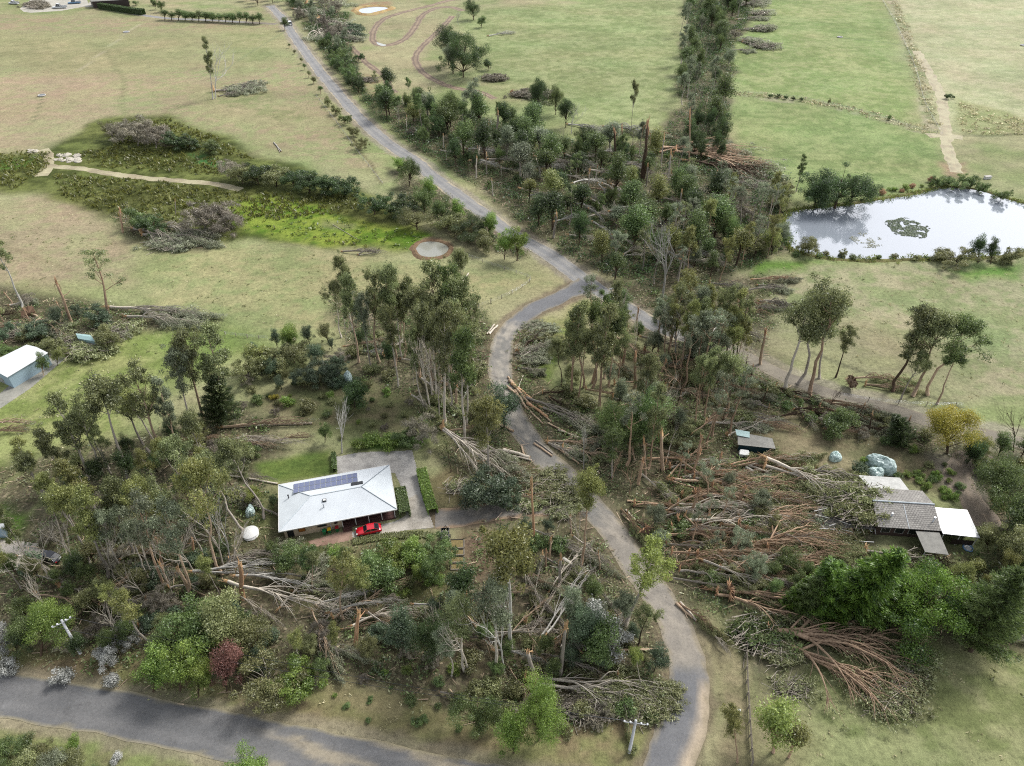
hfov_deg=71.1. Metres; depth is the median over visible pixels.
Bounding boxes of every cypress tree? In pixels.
[197,373,242,427]
[778,576,809,616]
[783,574,827,620]
[793,555,851,631]
[824,598,852,630]
[829,544,911,631]
[837,560,845,581]
[846,555,901,628]
[884,413,916,450]
[947,583,987,631]
[948,563,1023,668]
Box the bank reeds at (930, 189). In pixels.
[777,184,1023,264]
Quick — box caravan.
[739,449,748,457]
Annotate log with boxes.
[228,474,277,483]
[232,422,311,427]
[483,449,531,460]
[503,448,529,458]
[508,379,528,401]
[511,382,531,397]
[514,389,526,408]
[522,404,542,423]
[526,402,548,416]
[533,442,552,455]
[558,448,578,463]
[620,648,665,650]
[627,500,674,506]
[675,602,692,618]
[680,601,696,620]
[742,463,762,469]
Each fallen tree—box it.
[0,309,32,320]
[0,319,27,329]
[8,298,38,306]
[13,315,46,323]
[32,314,73,346]
[33,591,119,615]
[55,581,134,610]
[79,541,164,561]
[95,573,125,622]
[98,591,176,609]
[102,304,227,321]
[108,581,178,618]
[109,579,164,595]
[116,518,166,562]
[122,310,212,330]
[129,546,209,561]
[131,227,191,249]
[136,602,200,627]
[139,229,227,249]
[144,595,201,612]
[151,566,202,581]
[165,221,221,239]
[166,578,228,594]
[180,436,211,445]
[181,438,250,463]
[199,536,308,575]
[202,549,301,569]
[212,82,267,95]
[215,483,277,515]
[217,91,242,96]
[228,548,296,565]
[275,550,334,612]
[282,571,331,589]
[289,585,369,599]
[291,7,336,19]
[297,636,382,665]
[301,28,339,42]
[303,14,357,30]
[304,0,358,7]
[311,610,345,687]
[322,28,368,37]
[330,575,418,619]
[343,335,397,349]
[361,348,411,358]
[382,328,421,357]
[399,357,436,367]
[410,393,440,418]
[414,347,428,374]
[419,376,462,417]
[422,363,454,376]
[433,377,477,391]
[438,689,459,701]
[440,419,533,486]
[466,583,540,596]
[477,162,496,170]
[490,464,546,480]
[497,166,523,175]
[510,89,549,105]
[511,481,554,494]
[512,490,556,508]
[514,570,585,603]
[515,322,556,354]
[516,366,546,378]
[519,338,555,358]
[522,394,609,436]
[523,617,555,690]
[524,662,686,716]
[528,589,542,632]
[532,585,562,627]
[534,555,544,597]
[534,671,684,714]
[537,404,607,434]
[541,550,592,583]
[542,384,577,398]
[543,434,609,454]
[546,437,587,461]
[548,555,580,603]
[549,396,580,413]
[551,535,627,579]
[554,162,582,177]
[554,594,613,639]
[555,642,619,657]
[562,442,630,468]
[563,213,605,220]
[567,123,605,133]
[567,650,644,675]
[573,320,633,360]
[575,196,598,202]
[577,157,611,169]
[584,606,652,663]
[585,386,632,399]
[587,153,610,165]
[590,187,616,194]
[593,341,638,383]
[600,122,676,140]
[608,236,625,249]
[612,389,681,408]
[612,393,688,425]
[613,372,701,387]
[614,670,630,742]
[617,337,665,372]
[619,251,663,261]
[621,509,647,546]
[626,509,669,542]
[628,406,708,427]
[633,498,721,516]
[642,473,691,518]
[643,349,724,379]
[645,361,719,378]
[646,443,720,473]
[658,353,705,368]
[658,407,700,420]
[659,138,733,152]
[661,136,760,171]
[664,381,742,412]
[664,418,680,464]
[664,418,704,435]
[665,498,811,515]
[665,540,728,552]
[666,476,786,493]
[666,479,751,511]
[667,577,754,597]
[668,383,722,400]
[668,453,744,478]
[670,513,762,545]
[670,523,747,535]
[670,546,744,558]
[671,471,725,482]
[671,516,773,532]
[672,142,785,185]
[675,558,716,574]
[676,509,811,543]
[676,552,749,567]
[677,495,773,513]
[678,458,737,504]
[678,565,745,587]
[678,602,734,647]
[680,148,788,186]
[680,489,778,509]
[681,388,748,398]
[681,537,746,547]
[683,510,733,558]
[684,461,767,489]
[688,548,764,567]
[692,481,817,513]
[693,471,778,491]
[693,508,784,522]
[696,548,791,579]
[697,497,728,503]
[697,556,779,595]
[699,550,777,561]
[699,583,864,630]
[701,561,748,575]
[702,378,781,403]
[705,417,772,435]
[708,534,751,544]
[709,277,750,290]
[709,509,777,535]
[710,471,819,493]
[710,475,807,494]
[710,538,763,561]
[715,586,850,646]
[716,170,791,197]
[719,474,795,488]
[719,525,783,538]
[719,553,792,593]
[720,546,829,567]
[722,468,798,478]
[723,486,819,504]
[725,416,784,436]
[725,534,795,555]
[728,509,793,531]
[729,444,787,465]
[729,535,833,551]
[731,48,757,54]
[731,373,777,386]
[732,450,828,467]
[734,15,770,20]
[736,27,765,31]
[737,298,783,311]
[738,485,834,531]
[738,508,814,533]
[740,0,771,7]
[740,398,769,409]
[741,39,771,50]
[741,567,804,595]
[743,527,853,577]
[744,525,868,554]
[745,450,821,465]
[746,462,823,478]
[747,543,809,575]
[748,486,811,507]
[750,274,803,283]
[751,516,860,558]
[752,507,795,532]
[756,283,794,294]
[756,466,812,477]
[757,452,854,506]
[759,558,946,726]
[760,297,797,309]
[761,504,811,517]
[761,559,796,575]
[762,457,852,487]
[766,542,870,563]
[767,613,886,669]
[768,491,822,514]
[771,514,815,526]
[775,382,848,411]
[777,516,821,530]
[779,496,816,512]
[779,524,873,543]
[781,618,930,735]
[783,478,811,489]
[784,462,824,471]
[784,517,819,532]
[785,483,819,505]
[792,395,902,419]
[793,551,818,573]
[799,463,869,482]
[808,528,866,559]
[811,410,872,426]
[818,401,884,426]
[844,421,918,438]
[846,372,924,385]
[864,380,930,395]
[864,543,953,574]
[923,552,966,574]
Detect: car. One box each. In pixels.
[38,550,60,564]
[356,523,381,535]
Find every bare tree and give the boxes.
[1,520,67,580]
[21,568,42,601]
[28,513,76,571]
[85,596,120,636]
[92,522,118,575]
[106,555,143,595]
[121,528,150,571]
[136,519,195,577]
[151,533,161,560]
[158,566,176,593]
[170,491,225,569]
[178,519,195,565]
[191,486,233,570]
[212,42,235,97]
[230,518,249,570]
[334,399,352,453]
[409,327,433,406]
[423,602,437,624]
[425,338,457,418]
[438,622,467,666]
[456,598,514,663]
[497,589,511,628]
[562,501,583,547]
[569,103,585,133]
[572,528,617,582]
[581,424,587,469]
[611,450,622,481]
[617,463,638,494]
[619,287,628,306]
[630,305,642,349]
[640,217,681,294]
[640,336,651,371]
[657,302,683,351]
[657,342,691,398]
[657,452,672,473]
[659,374,689,407]
[670,363,689,403]
[690,363,707,408]
[722,367,743,421]
[738,334,754,373]
[754,308,764,351]
[830,386,844,406]
[994,401,1023,451]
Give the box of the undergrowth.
[0,0,1022,740]
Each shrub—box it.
[0,327,8,342]
[0,619,12,656]
[0,656,22,677]
[0,733,24,765]
[0,753,17,765]
[3,321,15,329]
[7,628,34,653]
[9,742,42,765]
[11,728,35,754]
[12,329,30,340]
[16,292,35,307]
[16,548,41,578]
[23,342,38,346]
[30,734,59,761]
[33,331,48,339]
[33,746,68,765]
[36,520,67,544]
[46,666,76,687]
[47,565,62,584]
[50,347,63,365]
[52,625,88,652]
[55,745,86,765]
[57,578,78,598]
[57,609,78,630]
[59,544,78,566]
[62,347,70,356]
[63,732,79,753]
[69,584,93,614]
[79,610,112,642]
[86,491,105,511]
[91,643,118,674]
[93,540,133,570]
[97,121,120,142]
[102,672,121,687]
[104,113,165,145]
[105,118,139,141]
[107,618,143,653]
[109,750,123,765]
[112,563,129,578]
[126,560,156,572]
[130,499,153,521]
[138,609,159,633]
[139,123,171,147]
[139,583,181,612]
[145,563,168,592]
[149,611,178,637]
[154,604,183,623]
[175,201,234,236]
[175,547,209,566]
[184,573,200,591]
[198,199,245,237]
[198,571,215,589]
[205,439,219,453]
[205,639,222,657]
[216,158,247,178]
[227,598,240,609]
[228,646,313,716]
[237,642,259,664]
[239,400,248,410]
[240,372,254,386]
[244,442,261,458]
[244,485,261,503]
[246,384,256,393]
[247,646,277,677]
[250,393,265,406]
[261,625,281,646]
[263,538,279,551]
[264,651,328,706]
[267,493,277,508]
[268,394,279,399]
[268,407,279,415]
[273,375,283,389]
[279,395,296,407]
[282,369,289,377]
[287,372,297,384]
[291,367,319,389]
[292,6,304,18]
[295,372,310,387]
[295,396,318,413]
[296,353,307,368]
[297,632,319,655]
[298,409,305,415]
[304,356,343,378]
[306,617,335,648]
[311,651,331,679]
[314,14,330,25]
[320,20,331,30]
[320,26,340,36]
[320,375,339,387]
[321,409,333,418]
[323,96,331,106]
[323,348,350,360]
[324,355,349,374]
[325,365,338,379]
[326,0,342,10]
[326,338,335,349]
[326,390,333,397]
[326,541,339,557]
[327,397,334,405]
[331,105,341,114]
[331,374,351,389]
[332,21,346,30]
[334,546,351,562]
[337,114,351,122]
[342,702,350,709]
[344,344,363,355]
[344,408,353,414]
[346,126,359,135]
[349,439,365,451]
[350,137,370,149]
[352,546,404,595]
[353,633,379,658]
[357,673,369,684]
[362,364,381,373]
[362,430,380,447]
[364,380,372,387]
[364,583,375,595]
[365,622,389,644]
[366,695,373,703]
[368,422,376,427]
[369,574,383,590]
[370,329,384,341]
[373,536,417,573]
[377,431,399,454]
[379,422,388,430]
[379,627,407,648]
[380,368,395,380]
[380,411,389,417]
[380,668,388,675]
[381,387,390,397]
[385,402,393,406]
[385,592,400,608]
[390,426,417,448]
[395,587,411,598]
[396,645,417,659]
[399,412,438,453]
[399,532,432,572]
[400,411,408,417]
[400,665,412,675]
[403,691,417,707]
[404,398,413,404]
[406,126,417,134]
[410,714,428,727]
[415,530,458,569]
[421,651,443,669]
[422,572,444,586]
[425,390,442,403]
[426,593,445,614]
[431,674,445,688]
[434,702,441,708]
[436,419,450,429]
[446,662,461,676]
[455,644,484,675]
[455,676,484,701]
[462,607,491,631]
[466,399,480,421]
[470,423,485,432]
[475,622,494,643]
[479,672,506,698]
[483,58,491,68]
[488,657,505,679]
[489,618,522,644]
[498,635,515,657]
[501,700,517,722]
[502,679,526,699]
[506,659,543,689]
[512,693,535,725]
[513,611,532,626]
[517,512,531,534]
[521,633,538,650]
[526,532,551,552]
[541,515,555,532]
[544,655,561,678]
[551,533,569,554]
[554,335,571,360]
[555,720,573,742]
[561,381,580,395]
[564,363,582,383]
[569,698,594,717]
[572,392,597,409]
[579,593,634,663]
[592,719,603,732]
[595,656,607,669]
[598,700,615,719]
[603,608,614,619]
[611,695,636,720]
[622,371,632,379]
[626,309,636,322]
[626,620,642,638]
[627,743,637,755]
[628,647,642,665]
[642,707,659,726]
[650,527,671,545]
[655,426,678,445]
[655,480,672,495]
[659,350,681,362]
[665,511,692,538]
[672,360,706,384]
[674,484,692,499]
[677,439,698,450]
[693,380,716,393]
[696,479,706,488]
[700,536,721,553]
[701,568,719,588]
[706,253,724,270]
[721,470,737,483]
[723,241,738,252]
[728,29,741,36]
[730,192,751,205]
[734,376,744,385]
[734,407,757,424]
[735,203,754,220]
[741,507,760,532]
[746,381,765,390]
[747,383,758,390]
[750,504,782,531]
[753,532,768,542]
[757,473,771,482]
[761,577,784,593]
[766,381,780,394]
[766,559,782,576]
[781,399,794,410]
[785,387,795,396]
[792,251,800,257]
[798,560,817,577]
[802,411,819,422]
[808,511,829,527]
[818,411,831,428]
[822,406,861,440]
[848,253,856,259]
[848,458,871,474]
[855,426,870,438]
[860,456,868,463]
[864,411,884,419]
[877,423,889,435]
[879,188,886,194]
[879,435,891,445]
[881,416,890,423]
[887,186,898,190]
[892,471,904,478]
[902,183,909,189]
[902,470,913,477]
[908,444,919,452]
[910,255,921,260]
[912,469,925,478]
[914,446,924,452]
[915,476,925,484]
[918,428,934,439]
[920,482,932,490]
[923,461,934,468]
[926,475,937,484]
[930,470,943,480]
[938,485,947,490]
[940,487,960,502]
[945,467,956,475]
[953,481,966,489]
[969,554,987,571]
[972,455,996,471]
[982,573,993,584]
[989,256,997,262]
[993,531,1011,550]
[1000,519,1013,530]
[1008,458,1023,480]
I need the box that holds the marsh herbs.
[244,201,423,249]
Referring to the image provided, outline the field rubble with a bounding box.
[734,0,1023,135]
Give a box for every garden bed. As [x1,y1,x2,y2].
[450,539,464,547]
[450,548,464,554]
[450,556,464,562]
[450,563,464,569]
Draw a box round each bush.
[0,341,21,356]
[15,319,57,339]
[39,336,63,351]
[64,304,84,317]
[82,302,113,327]
[92,323,124,352]
[121,206,161,232]
[134,214,170,236]
[160,129,187,150]
[177,132,199,150]
[200,139,220,154]
[226,164,259,183]
[228,353,265,383]
[241,162,277,183]
[241,341,274,368]
[245,504,254,517]
[255,345,289,377]
[260,164,290,186]
[278,168,312,186]
[279,337,309,362]
[292,170,327,192]
[308,174,342,195]
[318,37,329,47]
[323,32,332,44]
[326,43,341,53]
[327,47,348,58]
[328,175,361,197]
[330,54,339,65]
[333,54,348,68]
[337,59,356,74]
[342,71,362,89]
[342,375,369,413]
[343,370,351,381]
[344,67,359,78]
[352,76,365,92]
[353,53,364,61]
[356,191,394,214]
[380,191,424,219]
[395,202,433,229]
[434,212,467,232]
[444,690,508,739]
[450,210,495,242]
[451,224,476,239]
[456,461,510,510]
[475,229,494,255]
[483,181,491,188]
[484,474,523,513]
[512,174,522,184]
[591,200,598,211]
[747,236,767,254]
[766,193,790,211]
[781,181,795,197]
[794,171,840,210]
[795,236,820,256]
[803,161,878,208]
[829,451,841,461]
[834,173,883,207]
[839,248,847,257]
[864,453,896,475]
[866,466,883,476]
[928,246,980,270]
[929,175,942,187]
[939,173,975,190]
[959,174,981,187]
[975,182,992,193]
[990,190,1013,198]
[999,246,1023,264]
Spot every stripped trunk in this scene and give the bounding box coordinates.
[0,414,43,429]
[0,424,30,434]
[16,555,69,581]
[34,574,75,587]
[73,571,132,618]
[102,600,120,644]
[187,558,298,572]
[197,567,287,579]
[200,433,240,438]
[201,608,277,619]
[214,416,319,428]
[214,434,306,447]
[218,578,360,618]
[228,472,278,481]
[229,434,288,445]
[230,568,327,597]
[234,591,284,626]
[236,440,290,450]
[280,432,315,439]
[319,589,379,602]
[324,595,412,613]
[333,603,384,620]
[340,247,386,253]
[340,618,391,629]
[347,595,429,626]
[355,610,424,619]
[356,247,382,255]
[363,607,418,652]
[409,601,464,607]
[439,427,491,477]
[439,616,504,646]
[440,426,510,480]
[446,633,484,654]
[448,424,477,430]
[460,141,492,155]
[463,635,525,655]
[466,147,505,151]
[466,616,515,678]
[468,159,505,169]
[478,459,542,471]
[487,30,515,35]
[487,156,522,161]
[488,584,539,597]
[491,648,548,666]
[493,627,561,636]
[498,617,552,636]
[507,664,551,735]
[512,592,557,633]
[522,590,553,651]
[523,574,540,606]
[530,528,592,559]
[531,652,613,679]
[536,591,582,653]
[540,164,566,170]
[540,565,587,636]
[545,569,592,634]
[545,636,562,661]
[549,537,596,591]
[553,213,578,222]
[555,158,576,166]
[567,174,596,185]
[567,233,595,240]
[571,178,606,184]
[572,534,619,573]
[577,203,598,213]
[577,655,640,663]
[584,571,634,632]
[585,159,601,168]
[587,209,611,216]
[588,168,608,174]
[588,207,607,228]
[590,192,599,201]
[591,198,614,220]
[591,220,613,238]
[601,182,620,196]
[610,153,642,159]
[610,233,642,252]
[622,245,641,254]
[637,335,687,350]
[638,237,659,255]
[647,454,742,470]
[652,504,713,518]
[653,224,673,228]
[662,197,678,201]
[663,504,698,515]
[664,487,717,511]
[667,250,692,268]
[667,437,717,477]
[669,486,742,496]
[678,257,728,265]
[678,468,731,477]
[679,249,709,256]
[691,407,729,433]
[701,499,774,526]
[712,632,730,654]
[713,469,759,480]
[715,545,777,551]
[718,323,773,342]
[718,548,784,555]
[719,522,769,535]
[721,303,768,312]
[721,417,805,432]
[724,408,802,427]
[735,495,791,532]
[739,492,796,508]
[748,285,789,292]
[748,561,815,569]
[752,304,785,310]
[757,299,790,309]
[768,408,827,418]
[790,400,819,430]
[792,404,831,411]
[823,426,870,434]
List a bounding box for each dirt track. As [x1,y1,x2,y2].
[35,148,54,176]
[47,164,242,190]
[334,11,397,92]
[368,0,464,46]
[411,16,496,98]
[912,50,962,172]
[925,133,962,139]
[942,450,1001,526]
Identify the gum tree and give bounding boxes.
[0,240,23,306]
[0,503,27,559]
[0,549,21,588]
[7,433,42,492]
[9,450,44,492]
[29,425,72,486]
[30,470,72,525]
[36,488,67,553]
[40,476,90,563]
[42,388,89,479]
[48,456,104,523]
[65,387,103,475]
[68,482,109,577]
[72,409,110,469]
[77,368,130,478]
[78,247,125,313]
[85,426,112,473]
[89,502,120,564]
[95,580,120,603]
[96,472,134,558]
[100,585,152,641]
[107,378,151,452]
[113,354,163,451]
[116,483,164,584]
[117,385,164,458]
[117,517,148,576]
[118,474,168,550]
[133,447,162,493]
[143,436,177,473]
[145,469,176,545]
[146,491,190,592]
[147,373,176,433]
[154,432,207,506]
[159,343,191,408]
[164,324,204,419]
[169,454,243,575]
[173,407,211,484]
[177,499,205,556]
[180,419,210,445]
[183,447,244,530]
[191,319,233,425]
[193,443,228,497]
[194,552,219,594]
[201,36,213,98]
[212,430,264,519]
[228,448,256,499]
[286,626,302,660]
[304,549,321,588]
[311,8,318,30]
[317,0,325,19]
[318,279,341,337]
[325,620,340,657]
[326,546,356,619]
[331,249,357,329]
[336,270,363,362]
[348,555,371,607]
[351,290,371,365]
[361,265,384,362]
[370,70,377,82]
[374,304,400,386]
[376,260,399,366]
[384,272,402,357]
[393,96,400,112]
[395,274,412,357]
[397,282,428,375]
[399,323,424,404]
[403,298,440,401]
[404,77,411,87]
[408,289,437,384]
[410,93,425,126]
[417,256,447,382]
[419,305,440,404]
[421,292,467,423]
[422,117,430,135]
[432,626,455,676]
[433,258,468,374]
[435,590,474,671]
[437,289,460,391]
[438,273,490,380]
[440,330,454,406]
[443,246,468,276]
[443,440,451,471]
[444,587,462,638]
[447,322,477,439]
[457,100,467,126]
[457,323,484,425]
[460,89,472,108]
[460,299,476,329]
[461,297,477,329]
[463,388,507,474]
[465,76,480,130]
[467,567,514,669]
[469,301,480,362]
[478,518,541,652]
[546,336,565,384]
[561,584,582,636]
[563,299,590,395]
[564,185,576,224]
[566,304,586,387]
[567,160,572,185]
[571,463,606,564]
[572,150,581,182]
[575,321,596,404]
[578,274,598,325]
[583,296,617,387]
[591,296,619,409]
[594,292,612,378]
[598,194,606,222]
[598,425,625,477]
[604,304,628,386]
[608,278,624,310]
[610,230,628,252]
[611,318,632,386]
[611,589,639,647]
[616,132,629,153]
[620,389,647,466]
[623,528,679,626]
[628,646,643,681]
[630,79,639,130]
[630,128,635,145]
[633,346,663,417]
[633,600,665,646]
[634,224,653,270]
[637,120,648,155]
[647,381,668,468]
[648,166,659,199]
[649,156,661,183]
[651,295,668,351]
[653,249,664,283]
[654,228,666,266]
[659,293,673,325]
[659,310,674,354]
[666,303,683,353]
[667,202,685,254]
[668,279,695,346]
[671,285,679,302]
[673,289,691,346]
[674,246,688,280]
[674,267,702,333]
[676,72,690,104]
[677,136,695,166]
[677,440,691,476]
[678,24,690,63]
[678,299,702,366]
[679,3,688,35]
[679,200,691,245]
[679,224,698,273]
[680,236,696,273]
[682,314,705,387]
[685,55,697,97]
[686,2,691,23]
[687,92,697,114]
[687,157,699,174]
[688,197,699,216]
[688,284,712,318]
[688,353,718,421]
[689,275,700,292]
[690,502,706,543]
[691,204,703,245]
[694,62,701,92]
[694,308,714,357]
[695,295,713,355]
[698,310,726,368]
[698,360,709,403]
[698,457,721,498]
[702,197,718,237]
[703,342,726,416]
[705,282,719,330]
[706,389,728,446]
[706,492,720,524]
[706,528,725,564]
[708,55,722,88]
[708,78,714,101]
[711,346,748,419]
[711,369,738,436]
[714,307,737,349]
[717,283,739,350]
[717,293,725,326]
[718,159,728,196]
[719,167,732,196]
[719,237,736,280]
[720,485,737,512]
[720,701,747,762]
[721,182,728,195]
[726,171,738,197]
[726,323,744,353]
[727,176,746,207]
[728,288,747,354]
[728,525,753,564]
[729,317,753,370]
[729,365,760,436]
[732,180,751,224]
[734,292,757,365]
[741,221,754,264]
[751,182,766,221]
[753,215,768,243]
[756,183,770,221]
[766,213,781,257]
[767,182,785,227]
[767,184,775,218]
[769,170,782,212]
[774,183,790,213]
[777,284,840,384]
[778,292,826,387]
[796,153,807,191]
[802,271,854,395]
[809,314,847,378]
[835,324,859,377]
[891,301,938,391]
[898,306,965,396]
[900,349,936,399]
[925,308,995,395]
[936,342,972,404]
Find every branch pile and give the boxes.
[2,322,47,341]
[10,314,52,331]
[16,0,45,7]
[21,320,79,340]
[25,3,49,9]
[31,2,50,6]
[42,328,96,350]
[55,337,120,363]
[91,318,145,339]
[106,329,132,343]
[130,232,191,254]
[158,238,199,253]
[189,482,225,503]
[220,85,250,94]
[237,79,269,86]
[309,590,365,622]
[334,23,365,28]
[337,26,367,35]
[342,34,367,42]
[358,76,379,82]
[438,474,482,500]
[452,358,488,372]
[471,72,509,82]
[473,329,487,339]
[503,87,529,99]
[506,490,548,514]
[509,342,547,358]
[510,88,551,99]
[510,351,552,366]
[513,328,553,341]
[513,463,576,501]
[514,319,548,331]
[522,322,564,335]
[533,477,586,506]
[538,495,592,526]
[552,688,602,734]
[563,689,618,725]
[588,683,645,724]
[602,688,663,732]
[628,685,684,724]
[636,674,690,704]
[721,605,789,653]
[725,618,809,667]
[737,36,771,44]
[743,638,815,671]
[747,9,776,15]
[747,41,783,49]
[750,23,777,31]
[762,667,825,707]
[798,472,847,509]
[807,501,868,531]
[808,485,860,518]
[825,495,889,527]
[826,477,896,508]
[838,679,920,727]
[850,508,889,532]
[861,675,939,726]
[880,638,952,675]
[881,663,939,696]
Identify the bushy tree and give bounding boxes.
[0,550,20,575]
[2,612,35,659]
[4,595,36,623]
[17,555,45,577]
[22,597,77,656]
[35,351,49,375]
[44,305,68,325]
[59,473,88,485]
[60,548,88,576]
[62,628,91,656]
[63,449,87,472]
[70,561,96,585]
[74,541,100,563]
[83,449,110,480]
[85,573,115,601]
[94,626,119,648]
[104,508,119,528]
[109,619,136,641]
[110,446,137,477]
[114,433,135,455]
[115,505,139,523]
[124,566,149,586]
[129,469,150,485]
[129,640,176,692]
[143,450,161,473]
[145,622,182,660]
[147,509,167,524]
[152,0,157,6]
[154,590,219,654]
[154,632,211,691]
[157,0,165,10]
[160,421,180,442]
[164,437,185,465]
[166,474,188,499]
[185,489,203,520]
[186,656,213,700]
[188,433,206,448]
[194,416,209,435]
[194,504,224,533]
[196,581,246,654]
[207,538,233,563]
[207,638,245,691]
[213,462,233,486]
[224,738,268,765]
[227,611,273,665]
[230,608,256,637]
[262,355,281,376]
[268,538,301,575]
[269,328,280,347]
[278,322,297,344]
[279,16,289,29]
[295,0,304,11]
[296,543,320,581]
[299,324,315,343]
[305,343,325,365]
[307,4,316,15]
[307,13,315,23]
[315,322,334,342]
[317,422,332,439]
[329,5,335,15]
[334,34,341,44]
[341,27,347,38]
[352,328,367,345]
[379,341,398,365]
[379,601,419,653]
[383,79,392,91]
[391,156,404,170]
[398,155,421,185]
[401,91,411,110]
[408,608,457,664]
[410,563,423,582]
[412,185,434,210]
[415,126,429,142]
[419,174,437,198]
[419,552,447,586]
[427,100,442,124]
[430,112,446,135]
[431,22,458,64]
[431,194,450,220]
[435,30,491,77]
[435,89,460,127]
[441,41,463,73]
[443,557,480,605]
[447,132,456,144]
[447,137,461,159]
[449,198,465,218]
[462,0,480,19]
[463,150,470,161]
[468,150,480,171]
[477,15,486,27]
[483,210,497,235]
[487,380,523,428]
[490,706,533,757]
[491,129,500,147]
[493,226,515,259]
[495,144,505,164]
[502,584,514,606]
[508,117,521,136]
[508,224,529,260]
[513,663,572,749]
[528,77,550,116]
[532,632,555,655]
[547,82,564,114]
[556,96,576,127]
[559,640,583,669]
[562,192,573,215]
[562,599,609,647]
[570,134,583,153]
[571,209,589,245]
[572,124,594,147]
[577,138,591,154]
[580,611,622,668]
[583,573,604,600]
[584,214,591,229]
[591,395,638,450]
[602,363,617,379]
[605,186,618,202]
[613,378,630,403]
[617,381,680,448]
[617,418,643,460]
[629,144,634,160]
[630,320,644,340]
[633,191,648,206]
[636,376,660,399]
[637,422,651,447]
[643,328,664,351]
[645,501,667,526]
[645,639,675,673]
[657,352,671,373]
[673,406,688,426]
[674,62,687,86]
[676,330,706,358]
[681,67,694,89]
[682,117,698,141]
[688,124,706,151]
[689,245,702,267]
[692,103,704,130]
[695,47,706,69]
[696,138,709,160]
[698,12,706,28]
[698,332,720,354]
[704,107,718,135]
[706,4,716,26]
[709,116,733,138]
[711,69,722,82]
[711,327,733,357]
[712,5,722,24]
[712,129,725,148]
[714,10,727,24]
[714,210,739,245]
[715,362,731,383]
[716,25,728,48]
[717,32,726,48]
[717,140,727,154]
[723,45,737,64]
[725,0,733,12]
[725,215,743,249]
[727,0,737,14]
[730,526,755,549]
[742,550,769,579]
[749,487,775,507]
[754,225,766,239]
[759,228,782,254]
[773,545,805,572]
[774,221,790,240]
[786,567,805,588]
[867,552,978,669]
[923,401,991,453]
[949,560,977,586]
[963,428,983,448]
[963,442,986,466]
[964,439,989,463]
[969,232,988,262]
[971,449,1023,505]
[975,436,995,457]
[975,521,999,552]
[985,482,1023,535]
[986,236,1000,263]
[988,488,1007,511]
[990,521,1023,567]
[991,430,1017,455]
[991,547,1023,573]
[1006,608,1023,639]
[1015,436,1023,456]
[1018,546,1023,565]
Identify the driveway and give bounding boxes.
[120,12,277,24]
[336,450,432,536]
[435,497,580,528]
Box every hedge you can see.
[97,3,145,14]
[330,451,336,471]
[352,530,435,544]
[394,485,411,517]
[416,467,438,514]
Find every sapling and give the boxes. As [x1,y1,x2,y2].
[158,10,168,19]
[166,11,175,19]
[173,8,181,20]
[178,10,189,20]
[187,12,197,18]
[195,10,202,20]
[200,11,209,21]
[208,12,217,21]
[214,13,222,20]
[221,12,229,22]
[227,12,238,22]
[235,11,245,22]
[241,12,250,21]
[248,13,257,23]
[255,12,264,23]
[310,76,316,83]
[372,83,389,101]
[373,88,391,119]
[375,90,395,115]
[379,66,397,83]
[403,101,421,124]
[410,85,427,110]
[420,91,435,116]
[421,93,435,111]
[432,100,459,132]
[451,116,475,158]
[457,109,479,129]
[468,89,489,123]
[469,116,498,159]
[495,100,513,123]
[496,123,516,156]
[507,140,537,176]
[509,105,520,122]
[510,128,534,161]
[513,114,536,145]
[520,100,544,131]
[521,98,546,129]
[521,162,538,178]
[521,178,536,201]
[528,126,549,157]
[529,192,546,225]
[531,148,559,180]
[534,188,568,229]
[538,167,566,192]
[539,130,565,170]
[554,171,568,190]
[558,135,571,158]
[566,181,575,194]
[567,182,594,211]
[569,150,590,173]
[580,130,611,162]
[592,227,611,261]
[593,147,610,175]
[598,289,604,296]
[600,119,623,149]
[602,150,630,186]
[607,249,628,279]
[608,204,625,225]
[611,135,621,153]
[616,143,632,161]
[616,179,647,215]
[617,199,657,252]
[618,192,628,205]
[620,288,633,304]
[623,165,639,181]
[633,196,661,223]
[643,154,655,176]
[645,173,672,214]
[647,126,669,164]
[647,151,655,173]
[651,230,669,261]
[658,203,673,222]
[662,222,686,258]
[670,165,687,194]
[673,171,699,203]
[678,45,698,62]
[678,208,712,262]
[681,185,707,218]
[685,163,699,182]
[687,23,698,44]
[689,37,701,55]
[696,8,707,19]
[699,237,716,258]
[700,0,717,18]
[701,190,737,237]
[702,167,732,198]
[704,249,720,275]
[705,92,728,129]
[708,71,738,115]
[712,18,731,35]
[724,226,758,265]
[753,690,804,753]
[779,713,814,757]
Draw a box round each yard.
[0,353,64,407]
[0,540,41,572]
[20,0,87,12]
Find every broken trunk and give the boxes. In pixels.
[54,276,72,321]
[113,209,123,232]
[154,537,163,565]
[157,559,167,583]
[175,563,187,591]
[188,537,195,550]
[235,557,247,600]
[353,609,364,646]
[453,384,457,407]
[496,111,498,128]
[524,648,534,674]
[525,475,534,536]
[544,549,548,569]
[548,537,552,558]
[549,553,563,583]
[553,213,557,237]
[558,620,568,676]
[591,357,597,383]
[613,128,617,154]
[622,325,628,364]
[633,350,636,388]
[637,456,646,484]
[640,126,650,178]
[641,116,649,178]
[643,435,646,475]
[645,164,648,186]
[658,358,667,377]
[658,427,667,470]
[660,135,664,164]
[668,150,673,179]
[684,449,691,475]
[687,107,690,164]
[691,447,701,476]
[691,484,701,510]
[696,432,702,462]
[736,484,748,502]
[759,328,769,364]
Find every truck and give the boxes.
[8,0,18,4]
[52,3,66,8]
[68,0,80,3]
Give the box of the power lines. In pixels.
[53,617,647,723]
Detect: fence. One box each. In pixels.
[316,96,382,182]
[472,255,530,305]
[737,91,937,131]
[745,641,753,765]
[839,392,956,406]
[883,2,938,126]
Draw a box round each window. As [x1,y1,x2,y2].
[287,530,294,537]
[880,528,890,532]
[894,529,904,532]
[907,529,917,533]
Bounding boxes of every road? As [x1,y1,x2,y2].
[0,672,504,765]
[266,5,1022,448]
[488,278,709,765]

